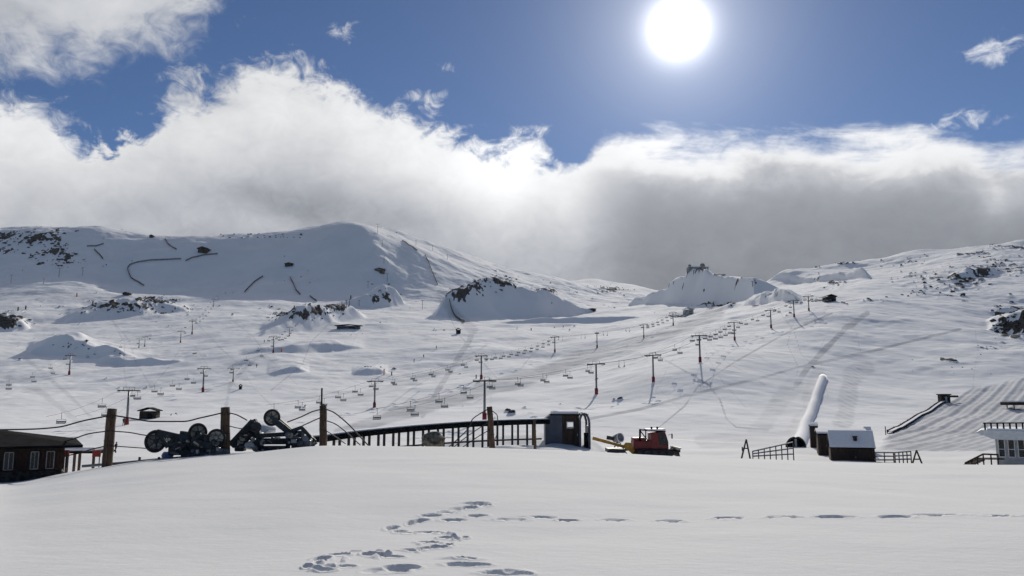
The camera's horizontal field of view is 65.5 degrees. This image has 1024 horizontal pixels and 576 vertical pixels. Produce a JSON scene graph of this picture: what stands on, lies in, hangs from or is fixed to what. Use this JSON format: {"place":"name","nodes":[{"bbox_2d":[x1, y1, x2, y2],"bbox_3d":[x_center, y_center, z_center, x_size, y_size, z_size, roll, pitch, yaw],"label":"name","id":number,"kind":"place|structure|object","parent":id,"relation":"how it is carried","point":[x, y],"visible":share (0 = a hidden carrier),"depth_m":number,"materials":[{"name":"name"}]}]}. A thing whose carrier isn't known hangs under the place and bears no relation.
{"place":"outdoors","nodes":[
{"label":"outdoors","id":0,"kind":"place"},
{"bbox_2d":[0,221,1023,575],"bbox_3d":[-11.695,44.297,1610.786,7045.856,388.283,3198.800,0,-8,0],"label":"snow ground","id":1,"kind":"structure","parent":0,"point":[878,347],"depth_m":233.08,"materials":[{"name":"white snow"}]},
{"bbox_2d":[0,430,82,481],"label":"mountain lodge","id":2,"kind":"structure","parent":1,"relation":"on","point":[24,456],"depth_m":44.33,"materials":[{"name":"brown wood"}]},
{"bbox_2d":[3,452,14,470],"bbox_3d":[-27.640,9.509,43.712,0.476,0.989,0.100,5,-10,-30],"label":"window","id":3,"kind":"structure","parent":2,"relation":"in","point":[8,462],"depth_m":43.70,"materials":[{"name":"glass"}]},
{"bbox_2d":[29,451,38,469],"bbox_3d":[-26.587,9.598,44.326,0.415,0.989,0.100,5,-10,-30],"label":"window","id":4,"kind":"structure","parent":2,"relation":"in","point":[34,458],"depth_m":44.31,"materials":[{"name":"glass"}]},
{"bbox_2d":[45,451,54,468],"bbox_3d":[-25.935,9.653,44.706,0.415,0.989,0.100,5,-10,-30],"label":"window","id":5,"kind":"structure","parent":2,"relation":"in","point":[53,454],"depth_m":44.71,"materials":[{"name":"metal"}]},
{"bbox_2d":[63,450,69,472],"bbox_3d":[-33.526,14.200,59.628,0.500,4.056,0.170,0,-8,0],"label":"post","id":6,"kind":"object","parent":1,"relation":"on","point":[68,459],"visible":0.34,"depth_m":59.81,"materials":[{"name":"paint"}]},
{"bbox_2d":[66,353,75,374],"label":"lift tower","id":7,"kind":"structure","parent":1,"relation":"on","point":[69,371],"depth_m":428.68,"materials":[{"name":"metal"}]},
{"bbox_2d":[2,299,214,384],"bbox_3d":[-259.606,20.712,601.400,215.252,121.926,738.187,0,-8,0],"label":"haul rope","id":8,"kind":"object","parent":7,"relation":"attached to","point":[96,352],"visible":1,"depth_m":440.63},
{"bbox_2d":[64,446,114,472],"bbox_3d":[-32.871,14.582,61.548,2.946,4.536,2.400,0,-8,0],"label":"open shelter","id":9,"kind":"object","parent":1,"relation":"on","point":[78,450],"visible":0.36,"depth_m":60.73,"materials":[{"name":"brown wood"}]},
{"bbox_2d":[92,450,100,467],"bbox_3d":[-31.218,14.187,59.630,0.620,4.029,0.170,0,-8,0],"label":"red board","id":10,"kind":"object","parent":1,"relation":"on","point":[96,453],"visible":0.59,"depth_m":59.81,"materials":[{"name":"paint"}]},
{"bbox_2d":[101,408,116,466],"bbox_3d":[-21.129,8.020,41.784,0.570,3.368,0.552,0,-8,0],"label":"wooden post","id":11,"kind":"object","parent":1,"relation":"on","point":[108,450],"visible":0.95,"depth_m":41.64,"materials":[{"name":"brown wood"}]},
{"bbox_2d":[0,415,108,429],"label":"safety rope","id":12,"kind":"object","parent":11,"relation":"attached to","point":[57,426],"visible":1,"depth_m":41.16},
{"bbox_2d":[65,445,107,455],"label":"safety rope","id":13,"kind":"object","parent":11,"relation":"attached to","point":[86,450],"visible":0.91,"depth_m":43.69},
{"bbox_2d":[65,430,108,441],"bbox_3d":[-24.820,8.563,44.872,10.161,1.287,0.165,-7,-11,42],"label":"safety rope","id":14,"kind":"object","parent":11,"relation":"attached to","point":[86,434],"visible":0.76,"depth_m":43.54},
{"bbox_2d":[110,445,153,448],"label":"safety rope","id":15,"kind":"object","parent":11,"relation":"attached to","point":[132,447],"visible":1,"depth_m":41.88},
{"bbox_2d":[111,430,167,436],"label":"safety rope","id":16,"kind":"object","parent":11,"relation":"attached to","point":[140,434],"visible":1,"depth_m":41.96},
{"bbox_2d":[111,412,223,421],"bbox_3d":[-18.339,6.892,42.505,5.588,0.540,0.091,2,-9,-15],"label":"safety rope","id":17,"kind":"object","parent":11,"relation":"attached to","point":[166,421],"visible":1,"depth_m":42.41,"materials":[{"name":"black fabric"}]},
{"bbox_2d":[117,387,140,424],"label":"lift tower","id":18,"kind":"structure","parent":1,"relation":"on","point":[127,415],"depth_m":200.13,"materials":[{"name":"metal"}]},
{"bbox_2d":[46,316,313,416],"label":"haul rope","id":19,"kind":"object","parent":18,"relation":"attached to","point":[155,385],"visible":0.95,"depth_m":221.87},
{"bbox_2d":[56,414,65,423],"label":"lift chair","id":20,"kind":"object","parent":19,"relation":"hanging from","point":[60,422],"visible":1,"depth_m":156.13,"materials":[{"name":"metal"}]},
{"bbox_2d":[82,456,180,467],"bbox_3d":[-19.880,9.278,42.334,5.328,0.583,0.629,4,-9,-23],"label":"pipe rail","id":21,"kind":"object","parent":1,"relation":"on","point":[100,464],"visible":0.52,"depth_m":42.09,"materials":[{"name":"metal"}]},
{"bbox_2d":[137,407,162,418],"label":"barrel hut","id":22,"kind":"object","parent":1,"relation":"on","point":[144,414],"visible":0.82,"depth_m":215.78,"materials":[{"name":"brown wood"}]},
{"bbox_2d":[127,258,177,285],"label":"snow fence","id":23,"kind":"object","parent":1,"relation":"on","point":[143,261],"visible":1,"depth_m":1285.10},
{"bbox_2d":[144,423,229,457],"bbox_3d":[-17.376,8.363,43.017,4.272,2.112,2.058,0,-8,0],"label":"drag lift machine","id":24,"kind":"object","parent":1,"relation":"on","point":[196,439],"visible":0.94,"depth_m":42.65,"materials":[{"name":"paint"}]},
{"bbox_2d":[186,253,217,260],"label":"snow fence","id":25,"kind":"object","parent":1,"relation":"on","point":[200,255],"visible":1,"depth_m":1321.51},
{"bbox_2d":[196,246,210,253],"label":"ridge hut","id":26,"kind":"object","parent":1,"relation":"on","point":[202,249],"visible":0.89,"depth_m":1331.90,"materials":[{"name":"brown wood"}]},
{"bbox_2d":[197,366,209,391],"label":"lift tower","id":27,"kind":"structure","parent":1,"relation":"on","point":[203,377],"depth_m":327.16,"materials":[{"name":"metal"}]},
{"bbox_2d":[220,407,230,453],"bbox_3d":[-15.596,7.911,43.315,0.660,2.850,0.552,0,-8,0],"label":"wooden post","id":28,"kind":"object","parent":1,"relation":"on","point":[225,419],"visible":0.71,"depth_m":43.21,"materials":[{"name":"brown wood"}]},
{"bbox_2d":[230,409,317,451],"bbox_3d":[-13.217,8.134,45.124,5.098,2.532,2.948,0,-8,0],"label":"drag lift machine","id":29,"kind":"object","parent":1,"relation":"on","point":[259,438],"visible":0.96,"depth_m":44.41,"materials":[{"name":"paint"}]},
{"bbox_2d":[284,262,292,266],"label":"mountain hut","id":30,"kind":"object","parent":1,"relation":"on","point":[287,264],"visible":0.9,"depth_m":1287.38,"materials":[{"name":"brown wood"}]},
{"bbox_2d":[319,405,326,445],"bbox_3d":[-11.216,8.419,47.282,0.551,2.900,0.489,0,-8,0],"label":"wooden post","id":31,"kind":"object","parent":1,"relation":"on","point":[322,431],"visible":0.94,"depth_m":47.16,"materials":[{"name":"brown wood"}]},
{"bbox_2d":[287,409,321,422],"bbox_3d":[-11.983,7.379,46.073,0.094,0.756,2.696,-5,-10,31],"label":"safety rope","id":32,"kind":"object","parent":31,"relation":"attached to","point":[304,415],"visible":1,"depth_m":45.99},
{"bbox_2d":[320,388,324,404],"bbox_3d":[-11.445,8.005,47.913,0.280,3.929,0.180,0,-8,0],"label":"metal pole","id":33,"kind":"object","parent":31,"relation":"on","point":[322,397],"visible":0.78,"depth_m":48.12,"materials":[{"name":"metal"}]},
{"bbox_2d":[324,420,359,444],"bbox_3d":[-10.239,8.761,48.153,0.091,1.618,2.837,-6,-10,38],"label":"safety rope","id":34,"kind":"object","parent":31,"relation":"attached to","point":[343,430],"visible":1,"depth_m":48.20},
{"bbox_2d":[324,408,368,445],"bbox_3d":[-10.020,8.514,48.446,0.112,2.405,3.542,-7,-11,39],"label":"safety rope","id":35,"kind":"object","parent":31,"relation":"attached to","point":[348,424],"visible":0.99,"depth_m":48.53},
{"bbox_2d":[334,324,361,328],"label":"equipment shed","id":36,"kind":"structure","parent":1,"relation":"on","point":[344,326],"depth_m":677.27,"materials":[{"name":"grey metal"}]},
{"bbox_2d":[368,379,382,407],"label":"lift tower","id":37,"kind":"structure","parent":1,"relation":"on","point":[374,404],"depth_m":253.14,"materials":[{"name":"metal"}]},
{"bbox_2d":[269,308,687,404],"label":"haul rope","id":38,"kind":"object","parent":37,"relation":"attached to","point":[438,367],"visible":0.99,"depth_m":277.15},
{"bbox_2d":[374,268,385,273],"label":"mountain hut","id":39,"kind":"object","parent":1,"relation":"on","point":[381,271],"visible":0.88,"depth_m":1265.65,"materials":[{"name":"stone"}]},
{"bbox_2d":[311,418,549,447],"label":"fence","id":40,"kind":"object","parent":1,"relation":"on","point":[392,430],"visible":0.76,"depth_m":65.74,"materials":[{"name":"metal"}]},
{"bbox_2d":[421,431,444,446],"bbox_3d":[-4.958,9.642,50.091,1.466,1.231,1.273,3,-9,-17],"label":"boulder","id":41,"kind":"object","parent":1,"relation":"on","point":[435,438],"visible":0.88,"depth_m":49.69,"materials":[{"name":"stone"}]},
{"bbox_2d":[449,298,464,322],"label":"snow fence","id":42,"kind":"object","parent":1,"relation":"on","point":[458,318],"visible":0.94,"depth_m":829.01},
{"bbox_2d":[475,353,487,378],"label":"lift tower","id":43,"kind":"structure","parent":1,"relation":"on","point":[481,376],"depth_m":325.18,"materials":[{"name":"metal"}]},
{"bbox_2d":[473,380,495,419],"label":"lift tower","id":44,"kind":"structure","parent":1,"relation":"on","point":[484,415],"depth_m":195.68,"materials":[{"name":"metal"}]},
{"bbox_2d":[366,296,826,410],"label":"haul rope","id":45,"kind":"object","parent":44,"relation":"attached to","point":[556,371],"visible":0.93,"depth_m":219.75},
{"bbox_2d":[372,408,380,419],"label":"lift chair","id":46,"kind":"object","parent":45,"relation":"hanging from","point":[376,418],"visible":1,"depth_m":152.70,"materials":[{"name":"metal"}]},
{"bbox_2d":[487,406,494,447],"bbox_3d":[-1.280,9.066,49.210,0.588,3.453,0.427,0,-8,0],"label":"wooden post","id":47,"kind":"object","parent":1,"relation":"on","point":[491,434],"visible":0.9,"depth_m":49.13,"materials":[{"name":"brown wood"}]},
{"bbox_2d":[449,409,487,446],"bbox_3d":[-2.728,8.672,49.166,2.487,2.393,0.072,-1,-8,5],"label":"safety rope","id":48,"kind":"object","parent":47,"relation":"attached to","point":[469,426],"visible":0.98,"depth_m":49.16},
{"bbox_2d":[454,422,487,446],"bbox_3d":[-2.547,9.059,49.110,2.210,1.604,0.060,-1,-8,5],"label":"safety rope","id":49,"kind":"object","parent":47,"relation":"attached to","point":[470,434],"visible":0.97,"depth_m":49.09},
{"bbox_2d":[463,429,489,446],"bbox_3d":[-2.230,9.290,49.076,1.738,1.139,0.060,-1,-8,7],"label":"safety rope","id":50,"kind":"object","parent":47,"relation":"attached to","point":[475,438],"visible":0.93,"depth_m":49.06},
{"bbox_2d":[533,420,536,448],"bbox_3d":[1.767,13.181,60.740,0.344,6.219,0.283,0,-8,0],"label":"wooden post","id":51,"kind":"object","parent":1,"relation":"on","point":[534,433],"visible":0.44,"depth_m":60.94,"materials":[{"name":"brown wood"}]},
{"bbox_2d":[544,410,590,448],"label":"lift kiosk","id":52,"kind":"object","parent":1,"relation":"on","point":[557,430],"visible":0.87,"depth_m":72.41,"materials":[{"name":"grey paint"}]},
{"bbox_2d":[574,421,577,445],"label":"door","id":53,"kind":"structure","parent":52,"relation":"in","point":[575,422],"depth_m":72.29,"materials":[{"name":"brown wood"}]},
{"bbox_2d":[587,361,604,393],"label":"lift tower","id":54,"kind":"structure","parent":1,"relation":"on","point":[596,390],"depth_m":248.00,"materials":[{"name":"metal"}]},
{"bbox_2d":[606,433,626,453],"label":"snow gun","id":55,"kind":"object","parent":1,"relation":"on","point":[618,438],"visible":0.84,"depth_m":104.06,"materials":[{"name":"metal"}]},
{"bbox_2d":[592,427,681,455],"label":"snow groomer","id":56,"kind":"object","parent":1,"relation":"on","point":[655,442],"visible":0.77,"depth_m":96.73,"materials":[{"name":"metal"}]},
{"bbox_2d":[658,433,667,445],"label":"side window","id":57,"kind":"structure","parent":56,"relation":"in","point":[662,437],"depth_m":96.66,"materials":[{"name":"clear glass"}]},
{"bbox_2d":[644,352,660,381],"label":"lift tower","id":58,"kind":"structure","parent":1,"relation":"on","point":[653,378],"depth_m":249.18,"materials":[{"name":"metal"}]},
{"bbox_2d":[683,307,693,314],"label":"top station","id":59,"kind":"object","parent":1,"relation":"on","point":[689,309],"visible":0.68,"depth_m":767.50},
{"bbox_2d":[686,263,708,271],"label":"observatory","id":60,"kind":"structure","parent":1,"relation":"on","point":[702,266],"depth_m":943.85,"materials":[{"name":"stone"}]},
{"bbox_2d":[691,335,707,361],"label":"lift tower","id":61,"kind":"structure","parent":1,"relation":"on","point":[700,358],"depth_m":275.44,"materials":[{"name":"metal"}]},
{"bbox_2d":[728,320,739,339],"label":"lift tower","id":62,"kind":"structure","parent":1,"relation":"on","point":[734,328],"depth_m":362.25,"materials":[{"name":"metal"}]},
{"bbox_2d":[741,439,750,458],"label":"trestle","id":63,"kind":"object","parent":1,"relation":"on","point":[745,444],"visible":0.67,"depth_m":91.95,"materials":[{"name":"brown wood"}]},
{"bbox_2d":[764,308,774,327],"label":"lift tower","id":64,"kind":"structure","parent":1,"relation":"on","point":[770,317],"depth_m":396.18,"materials":[{"name":"metal"}]},
{"bbox_2d":[752,442,793,459],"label":"railing rack","id":65,"kind":"object","parent":1,"relation":"on","point":[770,451],"visible":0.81,"depth_m":93.18,"materials":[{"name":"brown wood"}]},
{"bbox_2d":[789,300,798,316],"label":"lift tower","id":66,"kind":"structure","parent":1,"relation":"on","point":[793,307],"depth_m":415.52,"materials":[{"name":"metal"}]},
{"bbox_2d":[785,374,826,446],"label":"snow tunnel","id":67,"kind":"structure","parent":1,"relation":"on","point":[802,433],"depth_m":190.35,"materials":[{"name":"metal"}]},
{"bbox_2d":[809,422,817,447],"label":"brown hut","id":68,"kind":"object","parent":1,"relation":"on","point":[812,427],"visible":0.56,"depth_m":124.00,"materials":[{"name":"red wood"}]},
{"bbox_2d":[811,430,815,437],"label":"door","id":69,"kind":"structure","parent":68,"relation":"in","point":[813,435],"depth_m":123.97,"materials":[{"name":"brown wood"}]},
{"bbox_2d":[821,294,837,301],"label":"top station","id":70,"kind":"object","parent":1,"relation":"on","point":[832,297],"visible":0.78,"depth_m":485.96,"materials":[{"name":"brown wood"}]},
{"bbox_2d":[815,428,865,455],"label":"long hut","id":71,"kind":"object","parent":1,"relation":"on","point":[821,442],"visible":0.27,"depth_m":110.91,"materials":[{"name":"brown wood"}]},
{"bbox_2d":[821,438,827,452],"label":"door","id":72,"kind":"structure","parent":71,"relation":"in","point":[824,448],"depth_m":110.64,"materials":[{"name":"brown wood"}]},
{"bbox_2d":[827,430,875,461],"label":"front hut","id":73,"kind":"object","parent":1,"relation":"on","point":[854,445],"visible":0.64,"depth_m":97.57,"materials":[{"name":"brown wood"}]},
{"bbox_2d":[849,451,856,460],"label":"door","id":74,"kind":"structure","parent":73,"relation":"in","point":[852,454],"depth_m":97.02,"materials":[{"name":"brown wood"}]},
{"bbox_2d":[874,452,894,462],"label":"railing rack","id":75,"kind":"object","parent":1,"relation":"on","point":[884,456],"visible":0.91,"depth_m":95.07,"materials":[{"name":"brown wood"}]},
{"bbox_2d":[894,450,911,462],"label":"railing rack","id":76,"kind":"object","parent":1,"relation":"on","point":[902,455],"visible":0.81,"depth_m":93.11,"materials":[{"name":"brown wood"}]},
{"bbox_2d":[887,400,945,433],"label":"conveyor","id":77,"kind":"object","parent":1,"relation":"on","point":[912,419],"visible":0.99,"depth_m":194.80,"materials":[{"name":"metal"}]},
{"bbox_2d":[912,450,921,462],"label":"trestle","id":78,"kind":"object","parent":1,"relation":"on","point":[916,451],"visible":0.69,"depth_m":91.82,"materials":[{"name":"brown wood"}]},
{"bbox_2d":[936,394,957,402],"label":"drive house","id":79,"kind":"structure","parent":1,"relation":"on","point":[944,397],"depth_m":227.90,"materials":[{"name":"brown wood"}]},
{"bbox_2d":[964,453,1004,464],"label":"wooden stairs","id":80,"kind":"structure","parent":1,"relation":"on","point":[978,459],"depth_m":80.34,"materials":[{"name":"brown wood"}]},
{"bbox_2d":[976,422,1023,464],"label":"pale building","id":81,"kind":"structure","parent":1,"relation":"on","point":[1009,441],"depth_m":81.54,"materials":[{"name":"white paint"}]},
{"bbox_2d":[997,439,1005,456],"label":"window","id":82,"kind":"structure","parent":81,"relation":"in","point":[1001,443],"depth_m":82.20,"materials":[{"name":"black glass"}]},
{"bbox_2d":[1007,440,1015,457],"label":"window","id":83,"kind":"structure","parent":81,"relation":"in","point":[1011,444],"depth_m":81.76,"materials":[{"name":"grey glass"}]},
{"bbox_2d":[1017,440,1023,457],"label":"window","id":84,"kind":"structure","parent":81,"relation":"in","point":[1020,443],"depth_m":81.32,"materials":[{"name":"black glass"}]},
{"bbox_2d":[1000,401,1023,409],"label":"dark canopy","id":85,"kind":"object","parent":1,"relation":"on","point":[1007,403],"visible":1,"depth_m":210.90,"materials":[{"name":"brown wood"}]},
{"bbox_2d":[0,0,1023,290],"label":"sky","id":86,"kind":"structure","parent":0,"point":[634,142],"materials":[{"name":"blue"}]}
]}

